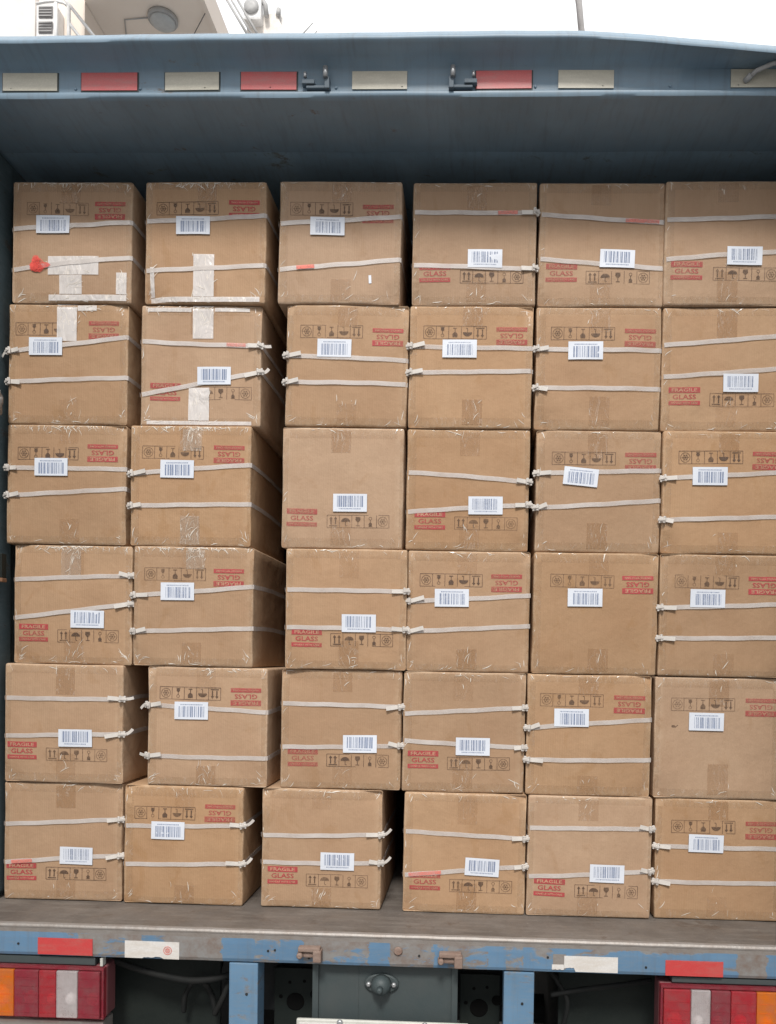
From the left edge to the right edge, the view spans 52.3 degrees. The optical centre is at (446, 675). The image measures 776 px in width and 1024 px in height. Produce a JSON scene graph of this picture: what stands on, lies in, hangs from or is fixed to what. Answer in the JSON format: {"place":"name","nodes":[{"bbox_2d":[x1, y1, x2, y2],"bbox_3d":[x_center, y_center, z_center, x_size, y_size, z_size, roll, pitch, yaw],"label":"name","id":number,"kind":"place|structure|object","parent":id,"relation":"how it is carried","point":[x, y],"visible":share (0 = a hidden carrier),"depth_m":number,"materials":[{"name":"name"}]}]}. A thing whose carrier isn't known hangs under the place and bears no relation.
{"place":"outdoors","nodes":[
{"label":"outdoors","id":0,"kind":"place"},
{"bbox_2d":[0,0,38,35],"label":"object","id":1,"kind":"structure","parent":0,"point":[18,17],"depth_m":6.62,"materials":[{"name":"white"}]},
{"bbox_2d":[226,0,316,33],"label":"distant building","id":2,"kind":"structure","parent":0,"point":[258,18],"depth_m":16.14,"materials":[{"name":"white paint"}]},
{"bbox_2d":[216,0,775,45],"label":"sky","id":3,"kind":"structure","parent":0,"point":[741,21],"materials":[{"name":"white"}]},
{"label":"ground","id":4,"kind":"structure","parent":0,"visible":0},
{"bbox_2d":[39,0,228,35],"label":"balcony building","id":5,"kind":"structure","parent":4,"relation":"on","point":[113,17],"depth_m":6.76,"materials":[{"name":"beige concrete"}]},
{"bbox_2d":[36,3,63,35],"bbox_3d":[-3.323,-5.392,6.584,0.156,0.374,0.159,1,1,2],"label":"air conditioner","id":6,"kind":"object","parent":5,"relation":"attached to","point":[45,19],"visible":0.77,"depth_m":6.51,"materials":[{"name":"grey plastic"}]},
{"bbox_2d":[36,0,94,35],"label":"balcony railing","id":7,"kind":"object","parent":5,"relation":"attached to","point":[69,6],"visible":0.77,"depth_m":6.40,"materials":[{"name":"white metal"}]},
{"bbox_2d":[0,30,775,1023],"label":"cargo truck","id":8,"kind":"object","parent":4,"relation":"on","point":[408,110],"visible":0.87,"depth_m":2.25,"materials":[{"name":"blue paint"}]},
{"bbox_2d":[0,390,2,415],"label":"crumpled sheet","id":9,"kind":"object","parent":8,"relation":"hanging from","point":[1,400],"visible":1,"depth_m":2.39,"materials":[{"name":"grey"}]},
{"bbox_2d":[0,553,6,581],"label":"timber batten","id":10,"kind":"object","parent":8,"relation":"attached to","point":[3,568],"visible":1,"depth_m":2.41,"materials":[{"name":"wood"}]},
{"bbox_2d":[4,775,147,900],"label":"cardboard box","id":11,"kind":"object","parent":8,"relation":"on","point":[64,841],"visible":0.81,"depth_m":2.46,"materials":[{"name":"brown cardboard"}]},
{"bbox_2d":[5,663,148,783],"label":"cardboard box","id":12,"kind":"object","parent":11,"relation":"on","point":[76,723],"visible":0.88,"depth_m":2.44,"materials":[{"name":"brown cardboard"}]},
{"bbox_2d":[14,544,134,664],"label":"cardboard box","id":13,"kind":"object","parent":12,"relation":"on","point":[74,604],"visible":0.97,"depth_m":2.44,"materials":[{"name":"brown cardboard"}]},
{"bbox_2d":[3,425,134,546],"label":"cardboard box","id":14,"kind":"object","parent":13,"relation":"on","point":[69,485],"visible":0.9,"depth_m":2.43,"materials":[{"name":"brown cardboard"}]},
{"bbox_2d":[2,305,141,429],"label":"cardboard box","id":15,"kind":"object","parent":14,"relation":"on","point":[78,365],"visible":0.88,"depth_m":2.43,"materials":[{"name":"brown cardboard"}]},
{"bbox_2d":[12,182,147,319],"bbox_3d":[-1.143,-1.334,2.642,0.379,0.370,0.470,1,1,2],"label":"cardboard box","id":16,"kind":"object","parent":15,"relation":"on","point":[79,243],"visible":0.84,"depth_m":2.41,"materials":[{"name":"brown cardboard"}]},
{"bbox_2d":[123,777,263,905],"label":"cardboard box","id":17,"kind":"object","parent":8,"relation":"on","point":[187,844],"visible":0.86,"depth_m":2.44,"materials":[{"name":"brown cardboard"}]},
{"bbox_2d":[139,666,286,787],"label":"cardboard box","id":18,"kind":"object","parent":17,"relation":"on","point":[214,726],"visible":0.94,"depth_m":2.43,"materials":[{"name":"brown cardboard"}]},
{"bbox_2d":[129,546,285,667],"bbox_3d":[-0.778,-0.216,2.644,0.388,0.371,0.479,1,1,2],"label":"cardboard box","id":19,"kind":"object","parent":18,"relation":"on","point":[209,606],"visible":0.96,"depth_m":2.42,"materials":[{"name":"brown cardboard"}]},
{"bbox_2d":[126,426,283,562],"bbox_3d":[-0.786,-0.587,2.639,0.388,0.371,0.479,1,1,2],"label":"cardboard box","id":20,"kind":"object","parent":19,"relation":"on","point":[201,486],"visible":0.94,"depth_m":2.42,"materials":[{"name":"brown cardboard"}]},
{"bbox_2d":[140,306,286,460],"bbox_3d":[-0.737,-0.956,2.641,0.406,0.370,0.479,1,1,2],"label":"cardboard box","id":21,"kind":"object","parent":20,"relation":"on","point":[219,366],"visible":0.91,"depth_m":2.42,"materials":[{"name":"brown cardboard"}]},
{"bbox_2d":[145,182,286,349],"bbox_3d":[-0.728,-1.326,2.630,0.379,0.370,0.466,1,1,2],"label":"cardboard box","id":22,"kind":"object","parent":21,"relation":"on","point":[212,243],"visible":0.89,"depth_m":2.40,"materials":[{"name":"brown cardboard"}]},
{"bbox_2d":[261,779,396,908],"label":"cardboard box","id":23,"kind":"object","parent":8,"relation":"on","point":[327,848],"visible":0.96,"depth_m":2.42,"materials":[{"name":"brown cardboard"}]},
{"bbox_2d":[280,669,407,789],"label":"cardboard box","id":24,"kind":"object","parent":23,"relation":"on","point":[341,728],"visible":0.88,"depth_m":2.42,"materials":[{"name":"brown cardboard"}]},
{"bbox_2d":[284,548,410,670],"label":"cardboard box","id":25,"kind":"object","parent":24,"relation":"on","point":[346,609],"visible":0.91,"depth_m":2.40,"materials":[{"name":"brown cardboard"}]},
{"bbox_2d":[281,427,407,549],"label":"cardboard box","id":26,"kind":"object","parent":25,"relation":"on","point":[344,488],"visible":0.93,"depth_m":2.40,"materials":[{"name":"brown cardboard"}]},
{"bbox_2d":[282,305,409,440],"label":"cardboard box","id":27,"kind":"object","parent":26,"relation":"on","point":[348,366],"visible":0.89,"depth_m":2.39,"materials":[{"name":"brown cardboard"}]},
{"bbox_2d":[278,182,412,318],"bbox_3d":[-0.317,-1.317,2.614,0.379,0.370,0.467,1,1,2],"label":"cardboard box","id":28,"kind":"object","parent":27,"relation":"on","point":[344,243],"visible":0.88,"depth_m":2.39,"materials":[{"name":"brown cardboard"}]},
{"bbox_2d":[402,787,529,914],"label":"cardboard box","id":29,"kind":"object","parent":8,"relation":"on","point":[463,852],"visible":0.97,"depth_m":2.41,"materials":[{"name":"brown cardboard"}]},
{"bbox_2d":[402,671,528,793],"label":"cardboard box","id":30,"kind":"object","parent":29,"relation":"on","point":[463,731],"visible":0.98,"depth_m":2.41,"materials":[{"name":"brown cardboard"}]},
{"bbox_2d":[406,551,530,672],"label":"cardboard box","id":31,"kind":"object","parent":30,"relation":"on","point":[467,611],"visible":1,"depth_m":2.40,"materials":[{"name":"brown cardboard"}]},
{"bbox_2d":[405,429,532,551],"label":"cardboard box","id":32,"kind":"object","parent":31,"relation":"on","point":[467,490],"visible":0.93,"depth_m":2.40,"materials":[{"name":"brown cardboard"}]},
{"bbox_2d":[405,306,533,430],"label":"cardboard box","id":33,"kind":"object","parent":32,"relation":"on","point":[470,368],"visible":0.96,"depth_m":2.38,"materials":[{"name":"brown cardboard"}]},
{"bbox_2d":[412,183,540,308],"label":"cardboard box","id":34,"kind":"object","parent":33,"relation":"on","point":[474,244],"visible":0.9,"depth_m":2.38,"materials":[{"name":"brown cardboard"}]},
{"bbox_2d":[524,794,655,917],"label":"cardboard box","id":35,"kind":"object","parent":8,"relation":"on","point":[588,856],"visible":0.86,"depth_m":2.39,"materials":[{"name":"brown cardboard"}]},
{"bbox_2d":[522,672,651,796],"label":"cardboard box","id":36,"kind":"object","parent":35,"relation":"on","point":[587,735],"visible":0.91,"depth_m":2.39,"materials":[{"name":"brown cardboard"}]},
{"bbox_2d":[528,552,658,675],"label":"cardboard box","id":37,"kind":"object","parent":36,"relation":"on","point":[592,613],"visible":0.95,"depth_m":2.38,"materials":[{"name":"brown cardboard"}]},
{"bbox_2d":[527,431,660,557],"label":"cardboard box","id":38,"kind":"object","parent":37,"relation":"on","point":[594,491],"visible":0.91,"depth_m":2.38,"materials":[{"name":"brown cardboard"}]},
{"bbox_2d":[530,308,661,454],"bbox_3d":[0.460,-0.931,2.600,0.390,0.371,0.479,1,1,2],"label":"cardboard box","id":39,"kind":"object","parent":38,"relation":"on","point":[596,369],"visible":0.89,"depth_m":2.37,"materials":[{"name":"brown cardboard"}]},
{"bbox_2d":[533,183,664,326],"bbox_3d":[0.473,-1.301,2.595,0.382,0.370,0.469,1,1,2],"label":"cardboard box","id":40,"kind":"object","parent":39,"relation":"on","point":[599,245],"visible":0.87,"depth_m":2.37,"materials":[{"name":"brown cardboard"}]},
{"bbox_2d":[649,794,775,920],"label":"cardboard box","id":41,"kind":"object","parent":8,"relation":"on","point":[714,859],"visible":0.86,"depth_m":2.39,"materials":[{"name":"brown cardboard"}]},
{"bbox_2d":[642,675,775,799],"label":"cardboard box","id":42,"kind":"object","parent":41,"relation":"on","point":[712,737],"visible":0.91,"depth_m":2.38,"materials":[{"name":"brown cardboard"}]},
{"bbox_2d":[655,554,775,677],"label":"cardboard box","id":43,"kind":"object","parent":42,"relation":"on","point":[716,615],"visible":0.91,"depth_m":2.37,"materials":[{"name":"brown cardboard"}]},
{"bbox_2d":[658,431,775,555],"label":"cardboard box","id":44,"kind":"object","parent":43,"relation":"on","point":[717,493],"visible":0.87,"depth_m":2.36,"materials":[{"name":"brown cardboard"}]},
{"bbox_2d":[657,308,775,433],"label":"cardboard box","id":45,"kind":"object","parent":44,"relation":"on","point":[718,369],"visible":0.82,"depth_m":2.36,"materials":[{"name":"brown cardboard"}]},
{"bbox_2d":[661,181,775,311],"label":"cardboard box","id":46,"kind":"object","parent":45,"relation":"on","point":[719,245],"visible":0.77,"depth_m":2.35,"materials":[{"name":"brown cardboard"}]},
{"bbox_2d":[575,0,584,30],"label":"utility pole","id":47,"kind":"object","parent":4,"relation":"on","point":[579,11],"visible":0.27,"depth_m":16.01,"materials":[{"name":"concrete"}]}
]}

